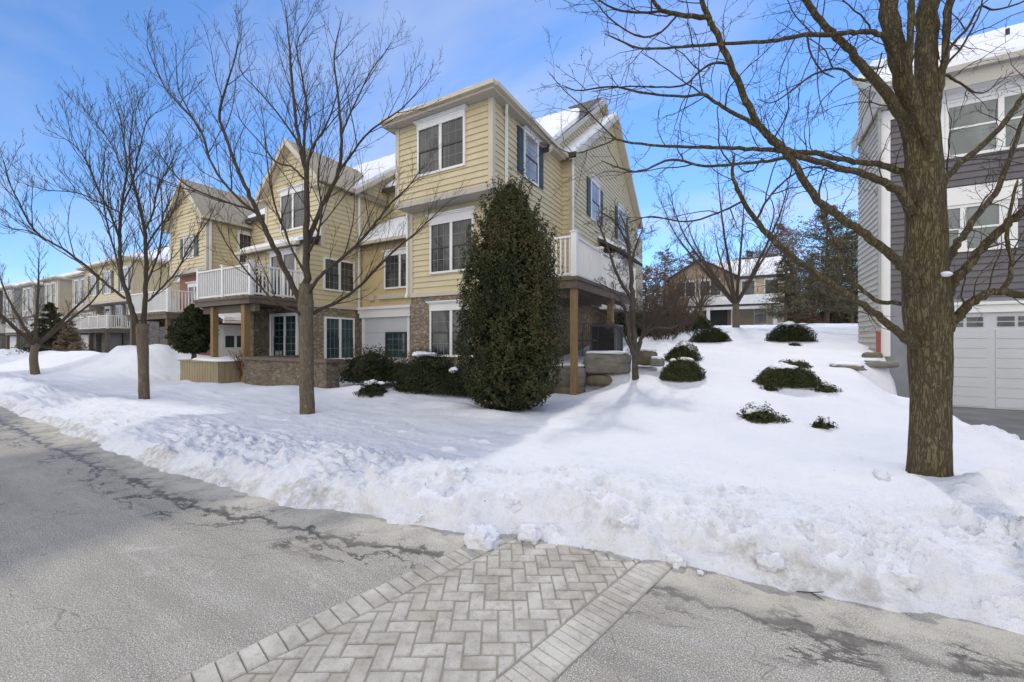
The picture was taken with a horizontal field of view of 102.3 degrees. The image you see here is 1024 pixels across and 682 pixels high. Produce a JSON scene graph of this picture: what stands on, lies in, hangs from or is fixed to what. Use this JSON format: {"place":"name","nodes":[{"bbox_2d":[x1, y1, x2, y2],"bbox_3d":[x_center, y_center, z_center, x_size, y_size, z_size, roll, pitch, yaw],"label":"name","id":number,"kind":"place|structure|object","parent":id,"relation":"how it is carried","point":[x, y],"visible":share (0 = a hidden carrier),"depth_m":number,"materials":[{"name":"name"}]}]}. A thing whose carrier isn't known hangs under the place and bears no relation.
{"place":"outdoors","nodes":[
{"label":"outdoors","id":0,"kind":"place"},
{"bbox_2d":[0,323,1023,634],"bbox_3d":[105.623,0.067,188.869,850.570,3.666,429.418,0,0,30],"label":"snow","id":1,"kind":"structure","parent":0,"point":[702,475],"depth_m":4.60,"materials":[{"name":"snow"}]},
{"bbox_2d":[0,283,12,348],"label":"townhouse","id":2,"kind":"structure","parent":1,"relation":"on","point":[2,342],"depth_m":47.56,"materials":[{"name":"grey"}]},
{"bbox_2d":[0,280,30,348],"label":"townhouse","id":3,"kind":"structure","parent":1,"relation":"on","point":[15,294],"depth_m":43.95,"materials":[{"name":"grey"}]},
{"bbox_2d":[4,280,47,348],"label":"townhouse","id":4,"kind":"structure","parent":1,"relation":"on","point":[29,285],"depth_m":40.28,"materials":[{"name":"grey"}]},
{"bbox_2d":[2,302,95,354],"bbox_3d":[-30.072,-0.596,26.864,3.346,3.991,3.622,0,0,-6],"label":"spruce tree","id":5,"kind":"object","parent":1,"relation":"on","point":[49,307],"visible":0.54,"depth_m":26.75,"materials":[{"name":"green plant"}]},
{"bbox_2d":[27,271,78,346],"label":"townhouse","id":6,"kind":"structure","parent":1,"relation":"on","point":[61,285],"depth_m":36.57,"materials":[{"name":"beige"}]},
{"bbox_2d":[46,283,50,303],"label":"window","id":7,"kind":"structure","parent":6,"relation":"in","point":[48,285],"depth_m":37.40,"materials":[{"name":"clear glass"}]},
{"bbox_2d":[50,282,56,307],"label":"window","id":8,"kind":"structure","parent":6,"relation":"in","point":[54,284],"depth_m":36.56,"materials":[{"name":"clear glass"}]},
{"bbox_2d":[0,231,115,374],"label":"street tree","id":9,"kind":"object","parent":1,"relation":"on","point":[34,342],"visible":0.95,"depth_m":16.78,"materials":[{"name":"brown plant"}]},
{"bbox_2d":[45,321,90,351],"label":"arborvitae tree","id":10,"kind":"object","parent":1,"relation":"on","point":[73,344],"visible":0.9,"depth_m":26.36,"materials":[{"name":"brown plant"}]},
{"bbox_2d":[61,271,101,352],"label":"townhouse","id":11,"kind":"structure","parent":1,"relation":"on","point":[78,281],"depth_m":33.18,"materials":[{"name":"grey"}]},
{"bbox_2d":[74,279,79,304],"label":"window","id":12,"kind":"structure","parent":11,"relation":"in","point":[77,281],"depth_m":33.78,"materials":[{"name":"clear glass"}]},
{"bbox_2d":[0,66,229,398],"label":"street tree","id":13,"kind":"object","parent":1,"relation":"on","point":[142,335],"visible":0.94,"depth_m":9.62,"materials":[{"name":"brown plant"}]},
{"bbox_2d":[74,244,179,352],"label":"wide townhouse","id":14,"kind":"structure","parent":1,"relation":"on","point":[112,322],"depth_m":29.48,"materials":[{"name":"yellow"}]},
{"bbox_2d":[89,273,96,295],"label":"window","id":15,"kind":"structure","parent":14,"relation":"in","point":[92,278],"depth_m":31.15,"materials":[{"name":"clear glass"}]},
{"bbox_2d":[103,269,111,294],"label":"window","id":16,"kind":"structure","parent":14,"relation":"in","point":[107,273],"depth_m":29.73,"materials":[{"name":"clear glass"}]},
{"bbox_2d":[114,305,122,326],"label":"window","id":17,"kind":"structure","parent":14,"relation":"in","point":[119,308],"depth_m":30.89,"materials":[{"name":"clear glass"}]},
{"bbox_2d":[163,303,218,358],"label":"arborvitae tree","id":18,"kind":"object","parent":1,"relation":"on","point":[189,333],"visible":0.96,"depth_m":14.59,"materials":[{"name":"green plant"}]},
{"bbox_2d":[126,178,264,357],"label":"brick townhouse","id":19,"kind":"structure","parent":1,"relation":"on","point":[229,331],"depth_m":19.32,"materials":[{"name":"yellow"}]},
{"bbox_2d":[181,234,195,258],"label":"window","id":20,"kind":"structure","parent":19,"relation":"in","point":[188,242],"depth_m":19.41,"materials":[{"name":"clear glass"}]},
{"bbox_2d":[185,281,195,304],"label":"window","id":21,"kind":"structure","parent":19,"relation":"in","point":[191,285],"depth_m":19.89,"materials":[{"name":"clear glass"}]},
{"bbox_2d":[218,325,240,357],"bbox_3d":[-13.174,0.325,19.646,0.082,2.150,1.450,0,0,30],"label":"side door","id":22,"kind":"structure","parent":19,"relation":"in","point":[229,338],"depth_m":19.39,"materials":[{"name":"wood"}]},
{"bbox_2d":[236,230,251,263],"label":"window","id":23,"kind":"structure","parent":19,"relation":"in","point":[245,234],"depth_m":19.96,"materials":[{"name":"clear glass"}]},
{"bbox_2d":[178,357,240,382],"bbox_3d":[-9.901,1.076,13.951,2.580,1.049,1.320,0,0,30],"label":"planter box","id":24,"kind":"object","parent":1,"relation":"on","point":[213,369],"visible":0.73,"depth_m":13.21,"materials":[{"name":"wood"}]},
{"bbox_2d":[229,348,269,379],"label":"twig shrub","id":25,"kind":"object","parent":1,"relation":"on","point":[237,365],"visible":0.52,"depth_m":13.08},
{"bbox_2d":[100,0,470,414],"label":"street tree","id":26,"kind":"object","parent":1,"relation":"on","point":[305,312],"visible":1,"depth_m":7.93,"materials":[{"name":"brown plant"}]},
{"bbox_2d":[240,355,343,388],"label":"garden wall","id":27,"kind":"structure","parent":1,"relation":"on","point":[271,370],"depth_m":11.78,"materials":[{"name":"stone"}]},
{"bbox_2d":[193,138,394,382],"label":"deck townhouse","id":28,"kind":"structure","parent":1,"relation":"on","point":[275,331],"depth_m":15.46,"materials":[{"name":"yellow wood"}]},
{"bbox_2d":[266,246,297,298],"bbox_3d":[-8.354,-2.362,15.004,1.740,1.955,0.160,0,0,30],"label":"deck door","id":29,"kind":"structure","parent":28,"relation":"in","point":[290,262],"depth_m":14.98,"materials":[{"name":"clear glass"}]},
{"bbox_2d":[270,313,298,355],"bbox_3d":[-8.267,-0.167,14.955,1.640,1.665,0.160,0,0,30],"label":"window","id":30,"kind":"structure","parent":28,"relation":"in","point":[285,333],"depth_m":14.95,"materials":[{"name":"white glass"}]},
{"bbox_2d":[277,182,303,232],"bbox_3d":[-8.488,-5.123,15.932,1.790,1.655,0.160,0,0,30],"label":"window","id":31,"kind":"structure","parent":28,"relation":"in","point":[298,211],"depth_m":15.93,"materials":[{"name":"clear glass"}]},
{"bbox_2d":[323,256,354,293],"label":"window","id":32,"kind":"structure","parent":28,"relation":"in","point":[333,279],"depth_m":15.75,"materials":[{"name":"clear glass"}]},
{"bbox_2d":[324,317,354,358],"bbox_3d":[-6.606,-0.095,15.829,0.075,1.620,1.330,0,0,30],"label":"window","id":33,"kind":"structure","parent":28,"relation":"in","point":[339,332],"depth_m":15.77,"materials":[{"name":"white glass"}]},
{"bbox_2d":[339,342,400,383],"bbox_3d":[-4.171,0.638,11.981,1.742,1.199,1.952,0,0,-20],"label":"juniper shrub","id":34,"kind":"object","parent":1,"relation":"on","point":[365,367],"visible":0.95,"depth_m":11.61,"materials":[{"name":"plant"}]},
{"bbox_2d":[352,376,393,397],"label":"juniper shrub","id":35,"kind":"object","parent":1,"relation":"on","point":[373,387],"visible":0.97,"depth_m":9.60,"materials":[{"name":"plant"}]},
{"bbox_2d":[388,346,463,395],"bbox_3d":[-2.121,0.728,10.702,2.538,1.223,1.644,0,0,30],"label":"yew shrub","id":36,"kind":"object","parent":1,"relation":"on","point":[425,374],"visible":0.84,"depth_m":10.40,"materials":[{"name":"plant"}]},
{"bbox_2d":[447,464,467,481],"bbox_3d":[-0.493,1.195,3.720,0.212,0.144,0.160,0,0,30],"label":"snow block","id":37,"kind":"object","parent":1,"relation":"on","point":[455,472],"depth_m":3.67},
{"bbox_2d":[439,365,484,395],"bbox_3d":[-1.156,0.938,10.180,1.399,0.830,1.039,0,0,30],"label":"yew shrub","id":38,"kind":"object","parent":1,"relation":"on","point":[459,389],"visible":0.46,"depth_m":9.90,"materials":[{"name":"plant"}]},
{"bbox_2d":[463,523,500,551],"bbox_3d":[-0.217,1.452,3.036,0.272,0.201,0.225,0,0,30],"label":"snow block","id":39,"kind":"object","parent":1,"relation":"on","point":[483,537],"depth_m":2.97,"materials":[{"name":"snow"}]},
{"bbox_2d":[352,78,642,394],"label":"corner townhouse","id":40,"kind":"structure","parent":1,"relation":"on","point":[408,305],"depth_m":13.07,"materials":[{"name":"yellow wood"}]},
{"bbox_2d":[357,304,410,362],"bbox_3d":[-4.930,0.080,15.900,2.880,2.840,0.220,0,0,30],"label":"garage door","id":41,"kind":"structure","parent":40,"relation":"in","point":[374,327],"depth_m":15.99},
{"bbox_2d":[381,247,405,289],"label":"window","id":42,"kind":"structure","parent":40,"relation":"in","point":[394,275],"depth_m":15.67,"materials":[{"name":"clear glass"}]},
{"bbox_2d":[385,332,406,357],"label":"window","id":43,"kind":"structure","parent":40,"relation":"in","point":[395,342],"depth_m":15.62,"materials":[{"name":"teal glass"}]},
{"bbox_2d":[413,104,467,177],"bbox_3d":[-2.100,-5.762,11.993,1.930,1.655,0.160,0,0,30],"label":"window","id":44,"kind":"structure","parent":40,"relation":"in","point":[450,123],"depth_m":11.98,"materials":[{"name":"white glass"}]},
{"bbox_2d":[426,299,472,356],"bbox_3d":[-1.869,-0.378,12.551,1.840,1.725,0.160,0,0,30],"label":"window","id":45,"kind":"structure","parent":40,"relation":"in","point":[442,316],"depth_m":12.71,"materials":[{"name":"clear glass"}]},
{"bbox_2d":[426,206,476,274],"bbox_3d":[-1.869,-3.022,12.551,1.840,1.855,0.160,0,0,30],"label":"window","id":46,"kind":"structure","parent":40,"relation":"in","point":[447,233],"depth_m":12.60,"materials":[{"name":"white glass"}]},
{"bbox_2d":[522,125,541,186],"bbox_3d":[0.642,-5.817,13.115,0.160,1.525,1.170,0,0,30],"label":"window","id":47,"kind":"structure","parent":40,"relation":"in","point":[532,172],"depth_m":13.16,"materials":[{"name":"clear glass"}]},
{"bbox_2d":[589,174,602,224],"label":"window","id":48,"kind":"structure","parent":40,"relation":"in","point":[596,185],"depth_m":17.38,"materials":[{"name":"clear glass"}]},
{"bbox_2d":[618,203,627,244],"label":"window","id":49,"kind":"structure","parent":40,"relation":"in","point":[620,208],"depth_m":21.13,"materials":[{"name":"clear glass"}]},
{"bbox_2d":[452,166,567,411],"bbox_3d":[-0.026,-0.982,8.106,2.273,4.903,2.269,0,0,30],"label":"holly tree","id":50,"kind":"object","parent":1,"relation":"on","point":[510,359],"visible":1,"depth_m":7.60,"materials":[{"name":"green plant"}]},
{"bbox_2d":[503,492,522,512],"bbox_3d":[0.017,1.320,3.370,0.214,0.144,0.179,0,0,30],"label":"snow block","id":51,"kind":"object","parent":1,"relation":"on","point":[513,502],"depth_m":3.31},
{"bbox_2d":[517,523,541,544],"bbox_3d":[0.127,1.454,3.118,0.210,0.149,0.160,0,0,30],"label":"snow block","id":52,"kind":"object","parent":1,"relation":"on","point":[530,533],"depth_m":3.07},
{"bbox_2d":[547,385,584,393],"bbox_3d":[1.382,1.307,10.609,1.026,0.419,0.712,0,0,30],"label":"boulder","id":53,"kind":"object","parent":1,"relation":"on","point":[559,389],"visible":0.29,"depth_m":10.31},
{"bbox_2d":[556,363,586,386],"bbox_3d":[1.441,0.915,10.748,1.017,0.668,0.776,0,0,19],"label":"boulder","id":54,"kind":"object","parent":1,"relation":"on","point":[564,372],"visible":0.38,"depth_m":10.40,"materials":[{"name":"stone"}]},
{"bbox_2d":[578,323,598,356],"bbox_3d":[2.248,-0.034,12.232,0.508,1.010,0.553,0,0,30],"label":"patio chair","id":55,"kind":"object","parent":1,"relation":"on","point":[582,340],"visible":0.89,"depth_m":12.38,"materials":[{"name":"black metal"}]},
{"bbox_2d":[585,375,611,385],"bbox_3d":[2.239,1.001,10.595,0.744,0.290,0.607,0,0,30],"label":"boulder","id":56,"kind":"object","parent":1,"relation":"on","point":[598,380],"visible":0.85,"depth_m":10.34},
{"bbox_2d":[590,324,622,350],"bbox_3d":[3.027,-0.047,13.200,0.840,0.968,0.840,0,0,30],"label":"air conditioner","id":57,"kind":"object","parent":1,"relation":"on","point":[606,342],"visible":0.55,"depth_m":12.88,"materials":[{"name":"grey metal"}]},
{"bbox_2d":[583,351,631,374],"bbox_3d":[2.460,0.557,10.707,1.227,0.614,0.793,0,0,11],"label":"boulder","id":58,"kind":"object","parent":1,"relation":"on","point":[609,362],"visible":0.98,"depth_m":10.37,"materials":[{"name":"stone"}]},
{"bbox_2d":[616,516,638,530],"bbox_3d":[0.835,1.345,3.018,0.167,0.123,0.130,0,0,30],"label":"snow block","id":59,"kind":"object","parent":1,"relation":"on","point":[624,522],"depth_m":2.99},
{"bbox_2d":[586,199,697,379],"bbox_3d":[3.044,-1.295,9.978,2.675,4.504,1.859,0,0,6],"label":"crabapple tree","id":60,"kind":"object","parent":1,"relation":"on","point":[634,345],"visible":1,"depth_m":9.98,"materials":[{"name":"grey plant"}]},
{"bbox_2d":[638,348,657,365],"bbox_3d":[3.538,0.418,10.898,0.566,0.457,0.529,0,0,30],"label":"boulder","id":61,"kind":"object","parent":1,"relation":"on","point":[645,355],"visible":0.6,"depth_m":10.69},
{"bbox_2d":[614,301,682,336],"bbox_3d":[6.301,-1.006,20.081,3.812,1.877,2.915,0,0,30],"label":"evergreen shrub","id":62,"kind":"object","parent":1,"relation":"on","point":[639,330],"visible":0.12,"depth_m":19.49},
{"bbox_2d":[650,356,664,366],"bbox_3d":[3.659,0.513,10.408,0.352,0.266,0.322,0,0,30],"label":"boulder","id":63,"kind":"object","parent":1,"relation":"on","point":[657,361],"visible":0.99,"depth_m":10.29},
{"bbox_2d":[642,265,680,309],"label":"oak tree","id":64,"kind":"object","parent":1,"relation":"on","point":[648,270],"visible":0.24,"depth_m":37.66,"materials":[{"name":"brown plant"}]},
{"bbox_2d":[643,264,683,312],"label":"twiggy tree","id":65,"kind":"object","parent":1,"relation":"on","point":[674,278],"visible":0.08,"depth_m":39.83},
{"bbox_2d":[623,281,718,339],"bbox_3d":[6.117,-1.239,17.228,4.477,2.546,4.522,0,0,-22],"label":"twig shrub","id":66,"kind":"object","parent":1,"relation":"on","point":[678,315],"visible":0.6,"depth_m":16.65,"materials":[{"name":"plant"}]},
{"bbox_2d":[665,552,686,568],"bbox_3d":[1.097,1.475,2.763,0.136,0.098,0.105,0,0,30],"label":"snow block","id":67,"kind":"object","parent":1,"relation":"on","point":[675,561],"depth_m":2.74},
{"bbox_2d":[643,248,712,310],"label":"oak tree","id":68,"kind":"object","parent":1,"relation":"on","point":[664,265],"visible":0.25,"depth_m":45.75,"materials":[{"name":"brown plant"}]},
{"bbox_2d":[654,305,702,331],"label":"evergreen shrub","id":69,"kind":"object","parent":1,"relation":"on","point":[697,326],"visible":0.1,"depth_m":22.26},
{"bbox_2d":[657,356,706,382],"bbox_3d":[3.915,0.653,9.502,1.072,0.610,0.771,0,0,30],"label":"juniper shrub","id":70,"kind":"object","parent":1,"relation":"on","point":[681,369],"visible":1,"depth_m":9.30,"materials":[{"name":"plant"}]},
{"bbox_2d":[663,340,702,360],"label":"juniper shrub","id":71,"kind":"object","parent":1,"relation":"on","point":[682,349],"visible":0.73,"depth_m":11.30,"materials":[{"name":"plant"}]},
{"bbox_2d":[636,263,730,333],"bbox_3d":[8.311,-2.069,21.002,5.172,3.512,5.476,0,0,30],"label":"twig shrub","id":72,"kind":"object","parent":1,"relation":"on","point":[693,300],"visible":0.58,"depth_m":20.73,"materials":[{"name":"plant"}]},
{"bbox_2d":[661,217,733,314],"bbox_3d":[15.840,-5.524,36.040,5.100,9.273,7.062,0,0,10],"label":"maple tree","id":73,"kind":"object","parent":1,"relation":"on","point":[690,285],"visible":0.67,"depth_m":35.84,"materials":[{"name":"brown plant"}]},
{"bbox_2d":[687,314,713,328],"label":"evergreen shrub","id":74,"kind":"object","parent":1,"relation":"on","point":[704,322],"visible":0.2,"depth_m":25.36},
{"bbox_2d":[688,325,733,342],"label":"juniper shrub","id":75,"kind":"object","parent":1,"relation":"on","point":[713,334],"visible":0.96,"depth_m":14.89,"materials":[{"name":"plant"}]},
{"bbox_2d":[665,256,790,324],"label":"brick house","id":76,"kind":"structure","parent":1,"relation":"on","point":[721,314],"depth_m":41.37,"materials":[{"name":"beige"}]},
{"bbox_2d":[699,278,721,296],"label":"window","id":77,"kind":"structure","parent":76,"relation":"in","point":[719,293],"depth_m":42.57,"materials":[{"name":"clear glass"}]},
{"bbox_2d":[705,310,726,324],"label":"front door","id":78,"kind":"structure","parent":76,"relation":"in","point":[718,317],"depth_m":42.17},
{"bbox_2d":[741,279,754,294],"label":"window","id":79,"kind":"structure","parent":76,"relation":"in","point":[743,281],"depth_m":41.28,"materials":[{"name":"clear glass"}]},
{"bbox_2d":[754,305,766,324],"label":"window","id":80,"kind":"structure","parent":76,"relation":"in","point":[758,319],"depth_m":40.86,"materials":[{"name":"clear glass"}]},
{"bbox_2d":[764,277,778,293],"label":"window","id":81,"kind":"structure","parent":76,"relation":"in","point":[766,291],"depth_m":40.48,"materials":[{"name":"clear glass"}]},
{"bbox_2d":[653,146,802,327],"bbox_3d":[14.061,-6.190,27.397,9.240,11.381,10.578,0,0,30],"label":"maple tree","id":82,"kind":"object","parent":1,"relation":"on","point":[733,297],"visible":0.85,"depth_m":26.88,"materials":[{"name":"brown plant"}]},
{"bbox_2d":[735,401,790,423],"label":"juniper shrub","id":83,"kind":"object","parent":1,"relation":"on","point":[759,414],"visible":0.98,"depth_m":6.50,"materials":[{"name":"plant"}]},
{"bbox_2d":[503,0,1023,476],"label":"maple tree","id":84,"kind":"object","parent":1,"relation":"on","point":[932,318],"visible":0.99,"depth_m":3.80,"materials":[{"name":"brown plant"}]},
{"bbox_2d":[755,550,784,572],"bbox_3d":[1.637,1.406,2.619,0.178,0.135,0.148,0,0,30],"label":"snow block","id":85,"kind":"object","parent":1,"relation":"on","point":[771,562],"depth_m":2.58,"materials":[{"name":"snow"}]},
{"bbox_2d":[759,382,781,391],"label":"juniper shrub","id":86,"kind":"object","parent":1,"relation":"on","point":[767,387],"visible":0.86,"depth_m":8.17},
{"bbox_2d":[745,222,815,301],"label":"pine tree","id":87,"kind":"object","parent":1,"relation":"on","point":[784,238],"visible":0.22,"depth_m":53.25,"materials":[{"name":"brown plant"}]},
{"bbox_2d":[753,246,821,321],"bbox_3d":[22.447,-4.261,34.148,4.603,7.202,4.560,0,0,-28],"label":"spruce tree","id":88,"kind":"object","parent":1,"relation":"on","point":[785,263],"visible":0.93,"depth_m":33.91,"materials":[{"name":"green plant"}]},
{"bbox_2d":[752,361,824,387],"bbox_3d":[5.608,0.695,8.448,0.984,0.553,1.171,0,0,-28],"label":"juniper shrub","id":89,"kind":"object","parent":1,"relation":"on","point":[782,374],"visible":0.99,"depth_m":8.25,"materials":[{"name":"plant"}]},
{"bbox_2d":[764,318,817,341],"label":"juniper shrub","id":90,"kind":"object","parent":1,"relation":"on","point":[787,331],"visible":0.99,"depth_m":13.90,"materials":[{"name":"plant"}]},
{"bbox_2d":[778,358,813,368],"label":"juniper shrub","id":91,"kind":"object","parent":1,"relation":"on","point":[800,361],"visible":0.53,"depth_m":9.56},
{"bbox_2d":[771,247,831,313],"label":"twiggy tree","id":92,"kind":"object","parent":1,"relation":"on","point":[813,299],"visible":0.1,"depth_m":45.95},
{"bbox_2d":[793,516,813,528],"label":"snow block","id":93,"kind":"object","parent":1,"relation":"on","point":[803,522],"depth_m":2.74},
{"bbox_2d":[787,296,824,323],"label":"bush","id":94,"kind":"object","parent":1,"relation":"on","point":[811,318],"visible":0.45,"depth_m":42.91,"materials":[{"name":"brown plant"}]},
{"bbox_2d":[793,252,834,313],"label":"oak tree","id":95,"kind":"object","parent":1,"relation":"on","point":[804,257],"visible":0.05,"depth_m":49.97,"materials":[{"name":"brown plant"}]},
{"bbox_2d":[781,203,858,322],"bbox_3d":[28.992,-6.696,37.280,8.593,11.782,10.231,0,0,30],"label":"pine tree","id":96,"kind":"object","parent":1,"relation":"on","point":[822,249],"visible":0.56,"depth_m":37.81,"materials":[{"name":"green plant"}]},
{"bbox_2d":[811,416,837,429],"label":"juniper shrub","id":97,"kind":"object","parent":1,"relation":"on","point":[823,423],"visible":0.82,"depth_m":5.97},
{"bbox_2d":[807,381,842,392],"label":"juniper shrub","id":98,"kind":"object","parent":1,"relation":"on","point":[827,387],"visible":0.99,"depth_m":7.84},
{"bbox_2d":[805,230,858,322],"bbox_3d":[27.404,-4.891,32.860,7.476,8.334,6.508,0,0,30],"label":"pine tree","id":99,"kind":"object","parent":1,"relation":"on","point":[847,249],"visible":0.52,"depth_m":32.88,"materials":[{"name":"green plant"}]},
{"bbox_2d":[831,305,858,322],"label":"bush","id":100,"kind":"object","parent":1,"relation":"on","point":[846,318],"visible":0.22,"depth_m":40.24,"materials":[{"name":"green plant"}]},
{"bbox_2d":[829,362,866,370],"bbox_3d":[7.582,0.575,9.341,0.731,0.182,0.502,0,0,30],"label":"ledge stone","id":101,"kind":"object","parent":1,"relation":"on","point":[856,366],"visible":0.84,"depth_m":9.19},
{"bbox_2d":[861,352,882,357],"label":"ledge stone","id":102,"kind":"object","parent":1,"relation":"on","point":[872,355],"visible":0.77,"depth_m":10.21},
{"bbox_2d":[872,468,889,477],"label":"snow block","id":103,"kind":"object","parent":1,"relation":"on","point":[879,473],"depth_m":3.89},
{"bbox_2d":[864,360,898,367],"bbox_3d":[8.738,0.557,9.898,0.806,0.181,0.551,0,0,30],"label":"ledge stone","id":104,"kind":"object","parent":1,"relation":"on","point":[879,364],"visible":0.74,"depth_m":9.68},
{"bbox_2d":[879,564,921,591],"bbox_3d":[2.266,1.405,2.426,0.197,0.150,0.165,0,0,30],"label":"snow block","id":105,"kind":"object","parent":1,"relation":"on","point":[903,578],"depth_m":2.37,"materials":[{"name":"snow"}]},
{"bbox_2d":[851,22,1023,410],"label":"grey garage townhouse","id":106,"kind":"structure","parent":1,"relation":"on","point":[989,360],"depth_m":9.92,"materials":[{"name":"wood"}]},
{"bbox_2d":[947,200,1002,251],"bbox_3d":[10.902,-2.720,9.980,1.330,1.130,0.075,0,0,30],"label":"window","id":107,"kind":"structure","parent":106,"relation":"in","point":[992,217],"depth_m":9.87,"materials":[{"name":"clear glass"}]},
{"bbox_2d":[945,85,1023,159],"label":"window","id":108,"kind":"structure","parent":106,"relation":"in","point":[963,143],"depth_m":9.82,"materials":[{"name":"white glass"}]},
{"bbox_2d":[953,300,1023,410],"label":"garage door","id":109,"kind":"structure","parent":106,"relation":"in","point":[989,355],"depth_m":9.76,"materials":[{"name":"white metal"}]},
{"bbox_2d":[0,406,1023,681],"bbox_3d":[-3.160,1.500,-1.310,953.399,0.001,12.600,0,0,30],"label":"road","id":110,"kind":"structure","parent":0,"point":[114,566],"depth_m":2.40,"materials":[{"name":"asphalt"}]},
{"bbox_2d":[171,534,672,681],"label":"crosswalk","id":111,"kind":"structure","parent":110,"relation":"on","point":[566,645],"depth_m":2.18,"materials":[{"name":"concrete"}]},
{"bbox_2d":[0,0,1023,310],"label":"sky","id":112,"kind":"structure","parent":0,"point":[41,41],"materials":[{"name":"blue"}]},
{"bbox_2d":[953,407,1023,439],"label":"driveway","id":113,"kind":"structure","parent":0,"point":[1010,421],"depth_m":8.49,"materials":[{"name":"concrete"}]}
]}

